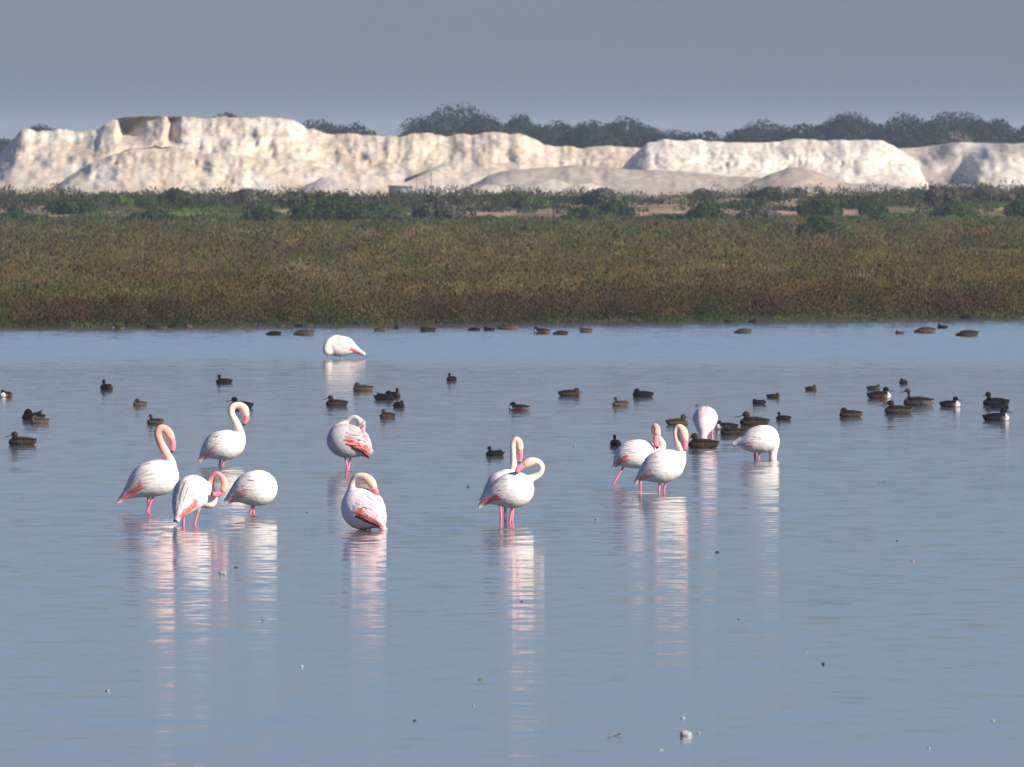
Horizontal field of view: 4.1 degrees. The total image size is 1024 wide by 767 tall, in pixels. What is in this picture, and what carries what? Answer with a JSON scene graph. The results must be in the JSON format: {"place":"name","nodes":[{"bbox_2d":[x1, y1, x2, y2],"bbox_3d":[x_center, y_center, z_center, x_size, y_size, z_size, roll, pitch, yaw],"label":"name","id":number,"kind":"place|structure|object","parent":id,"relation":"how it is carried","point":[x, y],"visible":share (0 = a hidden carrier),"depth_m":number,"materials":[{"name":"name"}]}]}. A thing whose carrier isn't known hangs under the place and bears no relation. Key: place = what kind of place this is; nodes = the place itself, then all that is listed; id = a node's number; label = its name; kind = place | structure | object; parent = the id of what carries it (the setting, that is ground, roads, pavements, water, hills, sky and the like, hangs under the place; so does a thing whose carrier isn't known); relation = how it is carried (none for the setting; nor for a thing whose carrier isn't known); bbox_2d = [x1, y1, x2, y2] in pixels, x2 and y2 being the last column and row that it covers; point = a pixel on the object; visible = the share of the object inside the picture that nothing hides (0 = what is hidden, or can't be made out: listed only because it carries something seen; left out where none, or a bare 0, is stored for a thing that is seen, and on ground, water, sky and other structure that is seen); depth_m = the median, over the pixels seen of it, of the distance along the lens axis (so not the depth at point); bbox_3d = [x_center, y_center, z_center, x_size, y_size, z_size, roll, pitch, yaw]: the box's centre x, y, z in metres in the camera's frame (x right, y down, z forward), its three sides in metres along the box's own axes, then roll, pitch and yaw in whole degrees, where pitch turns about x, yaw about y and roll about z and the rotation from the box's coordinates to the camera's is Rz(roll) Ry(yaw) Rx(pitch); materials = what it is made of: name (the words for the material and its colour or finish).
{"place":"outdoors","nodes":[
{"label":"outdoors","id":0,"kind":"place"},
{"bbox_2d":[43,146,402,194],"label":"spoil hill","id":1,"kind":"structure","parent":0,"point":[139,170],"depth_m":1104.86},
{"bbox_2d":[0,116,640,193],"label":"spoil hill","id":2,"kind":"structure","parent":0,"point":[29,158],"depth_m":1128.32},
{"bbox_2d":[0,318,1023,766],"bbox_3d":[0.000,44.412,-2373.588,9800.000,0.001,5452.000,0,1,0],"label":"water","id":3,"kind":"structure","parent":0,"point":[562,622],"depth_m":140.35,"materials":[{"name":"blue liquid"}]},
{"bbox_2d":[6,431,36,444],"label":"duck","id":4,"kind":"object","parent":3,"relation":"on","point":[15,439],"visible":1,"depth_m":192.45},
{"bbox_2d":[22,409,45,419],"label":"duck","id":5,"kind":"object","parent":3,"relation":"on","point":[28,414],"visible":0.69,"depth_m":209.87},
{"bbox_2d":[117,424,178,511],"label":"flamingo","id":6,"kind":"object","parent":3,"relation":"in","point":[152,479],"visible":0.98,"depth_m":157.62},
{"bbox_2d":[172,471,228,524],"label":"flamingo","id":7,"kind":"object","parent":3,"relation":"in","point":[191,493],"visible":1,"depth_m":152.18},
{"bbox_2d":[198,402,248,464],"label":"flamingo","id":8,"kind":"object","parent":3,"relation":"in","point":[223,445],"visible":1,"depth_m":180.29},
{"bbox_2d":[224,470,277,513],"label":"flamingo","id":9,"kind":"object","parent":3,"relation":"in","point":[254,488],"visible":0.99,"depth_m":156.80},
{"bbox_2d":[322,395,348,405],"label":"duck","id":10,"kind":"object","parent":3,"relation":"on","point":[331,401],"visible":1,"depth_m":220.80},
{"bbox_2d":[373,390,393,399],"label":"duck","id":11,"kind":"object","parent":3,"relation":"on","point":[387,395],"visible":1,"depth_m":226.09},
{"bbox_2d":[509,402,530,410],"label":"duck","id":12,"kind":"object","parent":3,"relation":"on","point":[513,406],"visible":1,"depth_m":216.91},
{"bbox_2d":[665,414,691,424],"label":"duck","id":13,"kind":"object","parent":3,"relation":"on","point":[682,420],"visible":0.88,"depth_m":206.00},
{"bbox_2d":[688,433,718,447],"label":"duck","id":14,"kind":"object","parent":3,"relation":"on","point":[695,442],"visible":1,"depth_m":190.65},
{"bbox_2d":[720,425,745,434],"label":"duck","id":15,"kind":"object","parent":3,"relation":"on","point":[726,430],"visible":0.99,"depth_m":199.00},
{"bbox_2d":[737,411,769,425],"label":"duck","id":16,"kind":"object","parent":3,"relation":"on","point":[747,420],"visible":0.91,"depth_m":205.64},
{"bbox_2d":[839,407,862,416],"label":"duck","id":17,"kind":"object","parent":3,"relation":"on","point":[844,412],"visible":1,"depth_m":212.04},
{"bbox_2d":[866,387,894,398],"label":"duck","id":18,"kind":"object","parent":3,"relation":"on","point":[884,394],"visible":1,"depth_m":227.32},
{"bbox_2d":[880,400,913,413],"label":"duck","id":19,"kind":"object","parent":3,"relation":"on","point":[891,408],"visible":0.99,"depth_m":214.62},
{"bbox_2d":[900,388,933,405],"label":"duck","id":20,"kind":"object","parent":3,"relation":"on","point":[916,401],"visible":0.96,"depth_m":221.17},
{"bbox_2d":[939,396,961,406],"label":"duck","id":21,"kind":"object","parent":3,"relation":"on","point":[954,402],"visible":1,"depth_m":220.01},
{"bbox_2d":[982,408,1010,420],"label":"duck","id":22,"kind":"object","parent":3,"relation":"on","point":[1002,415],"visible":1,"depth_m":209.15},
{"bbox_2d":[983,392,1009,405],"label":"duck","id":23,"kind":"object","parent":3,"relation":"on","point":[989,400],"visible":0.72,"depth_m":221.19},
{"bbox_2d":[0,194,1023,327],"bbox_3d":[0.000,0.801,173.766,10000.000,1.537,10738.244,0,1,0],"label":"ground","id":24,"kind":"structure","parent":0,"point":[660,208],"depth_m":515.03,"materials":[{"name":"soil"}]},
{"bbox_2d":[0,206,31,218],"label":"bush","id":25,"kind":"object","parent":24,"relation":"on","point":[14,212],"visible":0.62,"depth_m":675.46,"materials":[{"name":"green plant"}]},
{"bbox_2d":[22,213,56,223],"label":"bush","id":26,"kind":"object","parent":24,"relation":"on","point":[41,217],"visible":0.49,"depth_m":656.75,"materials":[{"name":"green plant"}]},
{"bbox_2d":[48,199,94,213],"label":"bush","id":27,"kind":"object","parent":24,"relation":"on","point":[65,206],"visible":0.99,"depth_m":686.44,"materials":[{"name":"green plant"}]},
{"bbox_2d":[89,191,135,208],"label":"bush","id":28,"kind":"object","parent":24,"relation":"on","point":[123,200],"visible":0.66,"depth_m":702.68,"materials":[{"name":"green plant"}]},
{"bbox_2d":[126,195,157,207],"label":"bush","id":29,"kind":"object","parent":24,"relation":"on","point":[138,198],"visible":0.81,"depth_m":703.84,"materials":[{"name":"green plant"}]},
{"bbox_2d":[122,208,178,222],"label":"bush","id":30,"kind":"object","parent":24,"relation":"on","point":[158,214],"visible":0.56,"depth_m":652.60,"materials":[{"name":"green plant"}]},
{"bbox_2d":[157,187,198,205],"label":"bush","id":31,"kind":"object","parent":24,"relation":"on","point":[178,195],"visible":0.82,"depth_m":715.36,"materials":[{"name":"green plant"}]},
{"bbox_2d":[180,213,215,221],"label":"bush","id":32,"kind":"object","parent":24,"relation":"on","point":[193,217],"visible":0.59,"depth_m":663.77,"materials":[{"name":"green plant"}]},
{"bbox_2d":[218,188,260,204],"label":"bush","id":33,"kind":"object","parent":24,"relation":"on","point":[247,195],"visible":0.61,"depth_m":737.71,"materials":[{"name":"green plant"}]},
{"bbox_2d":[241,204,290,221],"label":"bush","id":34,"kind":"object","parent":24,"relation":"on","point":[264,213],"visible":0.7,"depth_m":658.33,"materials":[{"name":"green plant"}]},
{"bbox_2d":[278,191,309,207],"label":"bush","id":35,"kind":"object","parent":24,"relation":"on","point":[291,198],"visible":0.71,"depth_m":730.94,"materials":[{"name":"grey plant"}]},
{"bbox_2d":[300,119,342,132],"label":"tree","id":36,"kind":"object","parent":24,"relation":"on","point":[323,127],"visible":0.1,"depth_m":1349.06,"materials":[{"name":"green plant"}]},
{"bbox_2d":[295,177,361,194],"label":"spoil heap","id":37,"kind":"object","parent":24,"relation":"on","point":[326,184],"visible":0.49,"depth_m":1086.66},
{"bbox_2d":[287,189,377,221],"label":"bush","id":38,"kind":"object","parent":24,"relation":"on","point":[340,208],"visible":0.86,"depth_m":660.36,"materials":[{"name":"green plant"}]},
{"bbox_2d":[323,335,365,358],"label":"flamingo","id":39,"kind":"object","parent":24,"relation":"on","point":[337,345],"visible":1,"depth_m":268.46},
{"bbox_2d":[326,415,373,467],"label":"flamingo","id":40,"kind":"object","parent":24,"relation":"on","point":[345,439],"visible":1,"depth_m":178.69},
{"bbox_2d":[337,121,380,135],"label":"tree","id":41,"kind":"object","parent":24,"relation":"on","point":[353,129],"visible":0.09,"depth_m":1326.90,"materials":[{"name":"green plant"}]},
{"bbox_2d":[341,473,386,529],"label":"flamingo","id":42,"kind":"object","parent":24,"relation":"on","point":[362,508],"visible":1,"depth_m":150.29},
{"bbox_2d":[346,201,407,222],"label":"bush","id":43,"kind":"object","parent":24,"relation":"on","point":[386,211],"visible":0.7,"depth_m":662.88,"materials":[{"name":"green plant"}]},
{"bbox_2d":[388,162,445,194],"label":"conveyor","id":44,"kind":"object","parent":24,"relation":"on","point":[397,187],"visible":0.78,"depth_m":1069.55,"materials":[{"name":"metal"}]},
{"bbox_2d":[411,193,465,219],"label":"bush","id":45,"kind":"object","parent":24,"relation":"on","point":[437,205],"visible":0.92,"depth_m":674.62,"materials":[{"name":"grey plant"}]},
{"bbox_2d":[397,101,512,136],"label":"tree","id":46,"kind":"object","parent":24,"relation":"on","point":[476,124],"visible":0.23,"depth_m":1303.77,"materials":[{"name":"green plant"}]},
{"bbox_2d":[471,185,510,193],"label":"spoil heap","id":47,"kind":"object","parent":24,"relation":"on","point":[489,187],"visible":0.2,"depth_m":1080.83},
{"bbox_2d":[479,437,522,519],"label":"flamingo","id":48,"kind":"object","parent":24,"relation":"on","point":[516,443],"visible":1,"depth_m":154.43},
{"bbox_2d":[491,192,523,205],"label":"bush","id":49,"kind":"object","parent":24,"relation":"on","point":[509,200],"visible":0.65,"depth_m":748.46,"materials":[{"name":"green plant"}]},
{"bbox_2d":[478,457,544,522],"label":"flamingo","id":50,"kind":"object","parent":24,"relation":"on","point":[512,490],"visible":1,"depth_m":153.09},
{"bbox_2d":[0,244,1023,319],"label":"marsh plants","id":51,"kind":"object","parent":24,"relation":"on","point":[777,264],"visible":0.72,"depth_m":406.99,"materials":[{"name":"green plant"}]},
{"bbox_2d":[0,214,1023,261],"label":"marsh plants","id":52,"kind":"object","parent":24,"relation":"on","point":[754,237],"visible":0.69,"depth_m":547.44,"materials":[{"name":"green plant"}]},
{"bbox_2d":[0,280,1023,327],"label":"shore plants","id":53,"kind":"object","parent":24,"relation":"on","point":[647,305],"visible":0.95,"depth_m":322.97,"materials":[{"name":"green plant"}]},
{"bbox_2d":[0,209,1023,317],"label":"marsh clumps","id":54,"kind":"object","parent":24,"relation":"on","point":[126,232],"visible":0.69,"depth_m":453.65,"materials":[{"name":"green plant"}]},
{"bbox_2d":[0,268,1023,320],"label":"shore clumps","id":55,"kind":"object","parent":24,"relation":"on","point":[626,291],"visible":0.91,"depth_m":322.96,"materials":[{"name":"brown plant"}]},
{"bbox_2d":[0,189,1023,216],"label":"bank scrub","id":56,"kind":"object","parent":24,"relation":"on","point":[852,202],"visible":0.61,"depth_m":718.53,"materials":[{"name":"green plant"}]},
{"bbox_2d":[0,173,1023,207],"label":"crest scrub","id":57,"kind":"object","parent":24,"relation":"on","point":[271,198],"visible":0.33,"depth_m":769.76,"materials":[{"name":"green plant"}]},
{"bbox_2d":[0,212,1023,231],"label":"green turf","id":58,"kind":"structure","parent":24,"relation":"on","point":[219,218],"depth_m":660.37,"materials":[{"name":"green plant"}]},
{"bbox_2d":[505,114,535,134],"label":"tree","id":59,"kind":"object","parent":24,"relation":"on","point":[517,125],"visible":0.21,"depth_m":1354.51,"materials":[{"name":"green plant"}]},
{"bbox_2d":[511,195,550,208],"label":"bush","id":60,"kind":"object","parent":24,"relation":"on","point":[528,199],"visible":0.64,"depth_m":726.71,"materials":[{"name":"green plant"}]},
{"bbox_2d":[506,179,572,195],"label":"spoil heap","id":61,"kind":"object","parent":24,"relation":"on","point":[553,185],"visible":0.35,"depth_m":1078.33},
{"bbox_2d":[526,120,572,145],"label":"tree","id":62,"kind":"object","parent":24,"relation":"on","point":[547,136],"visible":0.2,"depth_m":1331.29,"materials":[{"name":"green plant"}]},
{"bbox_2d":[552,125,592,146],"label":"tree","id":63,"kind":"object","parent":24,"relation":"on","point":[560,140],"visible":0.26,"depth_m":1309.67,"materials":[{"name":"green plant"}]},
{"bbox_2d":[552,183,615,195],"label":"spoil heap","id":64,"kind":"object","parent":24,"relation":"on","point":[590,186],"visible":0.25,"depth_m":1076.84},
{"bbox_2d":[559,205,616,219],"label":"bush","id":65,"kind":"object","parent":24,"relation":"on","point":[585,211],"visible":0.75,"depth_m":681.49,"materials":[{"name":"green plant"}]},
{"bbox_2d":[557,119,621,147],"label":"tree","id":66,"kind":"object","parent":24,"relation":"on","point":[593,132],"visible":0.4,"depth_m":1308.44,"materials":[{"name":"green plant"}]},
{"bbox_2d":[579,187,621,205],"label":"bush","id":67,"kind":"object","parent":24,"relation":"on","point":[591,197],"visible":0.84,"depth_m":739.51,"materials":[{"name":"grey plant"}]},
{"bbox_2d":[597,200,635,217],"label":"bush","id":68,"kind":"object","parent":24,"relation":"on","point":[614,207],"visible":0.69,"depth_m":691.38,"materials":[{"name":"green plant"}]},
{"bbox_2d":[603,115,653,146],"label":"tree","id":69,"kind":"object","parent":24,"relation":"on","point":[633,129],"visible":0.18,"depth_m":1345.32,"materials":[{"name":"green plant"}]},
{"bbox_2d":[612,227,647,237],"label":"bush","id":70,"kind":"object","parent":24,"relation":"on","point":[625,231],"visible":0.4,"depth_m":568.66,"materials":[{"name":"green plant"}]},
{"bbox_2d":[612,423,665,482],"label":"flamingo","id":71,"kind":"object","parent":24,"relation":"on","point":[632,453],"visible":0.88,"depth_m":170.75},
{"bbox_2d":[622,125,667,147],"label":"tree","id":72,"kind":"object","parent":24,"relation":"on","point":[637,140],"visible":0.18,"depth_m":1324.20,"materials":[{"name":"green plant"}]},
{"bbox_2d":[633,424,688,490],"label":"flamingo","id":73,"kind":"object","parent":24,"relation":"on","point":[664,466],"visible":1,"depth_m":167.05},
{"bbox_2d":[637,129,684,147],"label":"tree","id":74,"kind":"object","parent":24,"relation":"on","point":[669,137],"visible":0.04,"depth_m":1322.88,"materials":[{"name":"green plant"}]},
{"bbox_2d":[655,213,690,220],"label":"bush","id":75,"kind":"object","parent":24,"relation":"on","point":[672,215],"visible":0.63,"depth_m":679.73,"materials":[{"name":"green plant"}]},
{"bbox_2d":[462,165,905,194],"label":"spoil bank","id":76,"kind":"structure","parent":24,"relation":"on","point":[655,182],"depth_m":1091.70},
{"bbox_2d":[686,188,718,200],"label":"bush","id":77,"kind":"object","parent":24,"relation":"on","point":[708,192],"visible":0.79,"depth_m":755.55,"materials":[{"name":"green plant"}]},
{"bbox_2d":[693,406,717,439],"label":"flamingo","id":78,"kind":"object","parent":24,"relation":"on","point":[705,418],"visible":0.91,"depth_m":193.33},
{"bbox_2d":[686,202,728,220],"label":"bush","id":79,"kind":"object","parent":24,"relation":"on","point":[703,209],"visible":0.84,"depth_m":678.68,"materials":[{"name":"green plant"}]},
{"bbox_2d":[692,131,729,142],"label":"tree","id":80,"kind":"object","parent":24,"relation":"on","point":[708,134],"visible":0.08,"depth_m":1300.01,"materials":[{"name":"green plant"}]},
{"bbox_2d":[723,119,788,142],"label":"tree","id":81,"kind":"object","parent":24,"relation":"on","point":[754,136],"visible":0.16,"depth_m":1336.24,"materials":[{"name":"green plant"}]},
{"bbox_2d":[733,425,779,458],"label":"flamingo","id":82,"kind":"object","parent":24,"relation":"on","point":[759,439],"visible":0.88,"depth_m":184.06},
{"bbox_2d":[735,205,782,220],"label":"bush","id":83,"kind":"object","parent":24,"relation":"on","point":[762,212],"visible":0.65,"depth_m":678.26,"materials":[{"name":"green plant"}]},
{"bbox_2d":[746,186,789,201],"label":"bush","id":84,"kind":"object","parent":24,"relation":"on","point":[768,191],"visible":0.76,"depth_m":758.68,"materials":[{"name":"green plant"}]},
{"bbox_2d":[762,125,799,142],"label":"tree","id":85,"kind":"object","parent":24,"relation":"on","point":[781,135],"visible":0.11,"depth_m":1315.46,"materials":[{"name":"green plant"}]},
{"bbox_2d":[726,167,863,195],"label":"spoil heap","id":86,"kind":"object","parent":24,"relation":"on","point":[795,177],"visible":0.54,"depth_m":1073.51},
{"bbox_2d":[787,122,829,140],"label":"tree","id":87,"kind":"object","parent":24,"relation":"on","point":[805,134],"visible":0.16,"depth_m":1314.01,"materials":[{"name":"green plant"}]},
{"bbox_2d":[795,216,836,237],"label":"bush","id":88,"kind":"object","parent":24,"relation":"on","point":[821,225],"visible":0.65,"depth_m":579.72,"materials":[{"name":"green plant"}]},
{"bbox_2d":[797,194,843,216],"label":"bush","id":89,"kind":"object","parent":24,"relation":"on","point":[821,205],"visible":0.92,"depth_m":701.75,"materials":[{"name":"green plant"}]},
{"bbox_2d":[817,112,878,140],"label":"tree","id":90,"kind":"object","parent":24,"relation":"on","point":[844,127],"visible":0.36,"depth_m":1349.36,"materials":[{"name":"green plant"}]},
{"bbox_2d":[857,200,888,215],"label":"bush","id":91,"kind":"object","parent":24,"relation":"on","point":[865,207],"visible":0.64,"depth_m":706.62,"materials":[{"name":"green plant"}]},
{"bbox_2d":[868,209,913,220],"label":"bush","id":92,"kind":"object","parent":24,"relation":"on","point":[883,212],"visible":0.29,"depth_m":682.78,"materials":[{"name":"green plant"}]},
{"bbox_2d":[863,112,942,148],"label":"tree","id":93,"kind":"object","parent":24,"relation":"on","point":[909,135],"visible":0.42,"depth_m":1304.83,"materials":[{"name":"green plant"}]},
{"bbox_2d":[919,119,950,144],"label":"tree","id":94,"kind":"object","parent":24,"relation":"on","point":[940,130],"visible":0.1,"depth_m":1329.06,"materials":[{"name":"green plant"}]},
{"bbox_2d":[924,185,961,206],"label":"bush","id":95,"kind":"object","parent":24,"relation":"on","point":[943,194],"visible":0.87,"depth_m":715.71,"materials":[{"name":"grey plant"}]},
{"bbox_2d":[928,203,977,217],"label":"bush","id":96,"kind":"object","parent":24,"relation":"on","point":[959,210],"visible":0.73,"depth_m":699.16,"materials":[{"name":"green plant"}]},
{"bbox_2d":[935,129,972,144],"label":"bare shrub","id":97,"kind":"object","parent":24,"relation":"on","point":[955,138],"visible":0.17,"depth_m":1229.94,"materials":[{"name":"grey plant"}]},
{"bbox_2d":[927,111,988,139],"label":"tree","id":98,"kind":"object","parent":24,"relation":"on","point":[955,123],"visible":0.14,"depth_m":1341.61,"materials":[{"name":"green plant"}]},
{"bbox_2d":[958,118,999,142],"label":"tree","id":99,"kind":"object","parent":24,"relation":"on","point":[982,134],"visible":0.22,"depth_m":1306.02,"materials":[{"name":"green plant"}]},
{"bbox_2d":[970,185,1015,201],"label":"bush","id":100,"kind":"object","parent":24,"relation":"on","point":[991,192],"visible":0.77,"depth_m":756.41,"materials":[{"name":"green plant"}]},
{"bbox_2d":[980,118,1023,143],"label":"tree","id":101,"kind":"object","parent":24,"relation":"on","point":[1004,132],"visible":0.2,"depth_m":1318.42,"materials":[{"name":"green plant"}]},
{"bbox_2d":[1003,197,1023,216],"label":"bush","id":102,"kind":"object","parent":24,"relation":"on","point":[1017,210],"visible":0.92,"depth_m":694.70,"materials":[{"name":"green plant"}]},
{"bbox_2d":[0,0,1023,141],"label":"sky","id":103,"kind":"structure","parent":0,"point":[696,66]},
{"bbox_2d":[41,198,1023,219],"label":"bank grass","id":104,"kind":"structure","parent":0,"point":[217,209],"depth_m":692.42,"materials":[{"name":"green plant"}]},
{"bbox_2d":[621,139,927,191],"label":"white spoil hill","id":105,"kind":"structure","parent":0,"point":[863,161],"depth_m":1114.54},
{"bbox_2d":[899,142,1023,190],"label":"shaded spoil hill","id":106,"kind":"structure","parent":0,"point":[993,163],"depth_m":1112.97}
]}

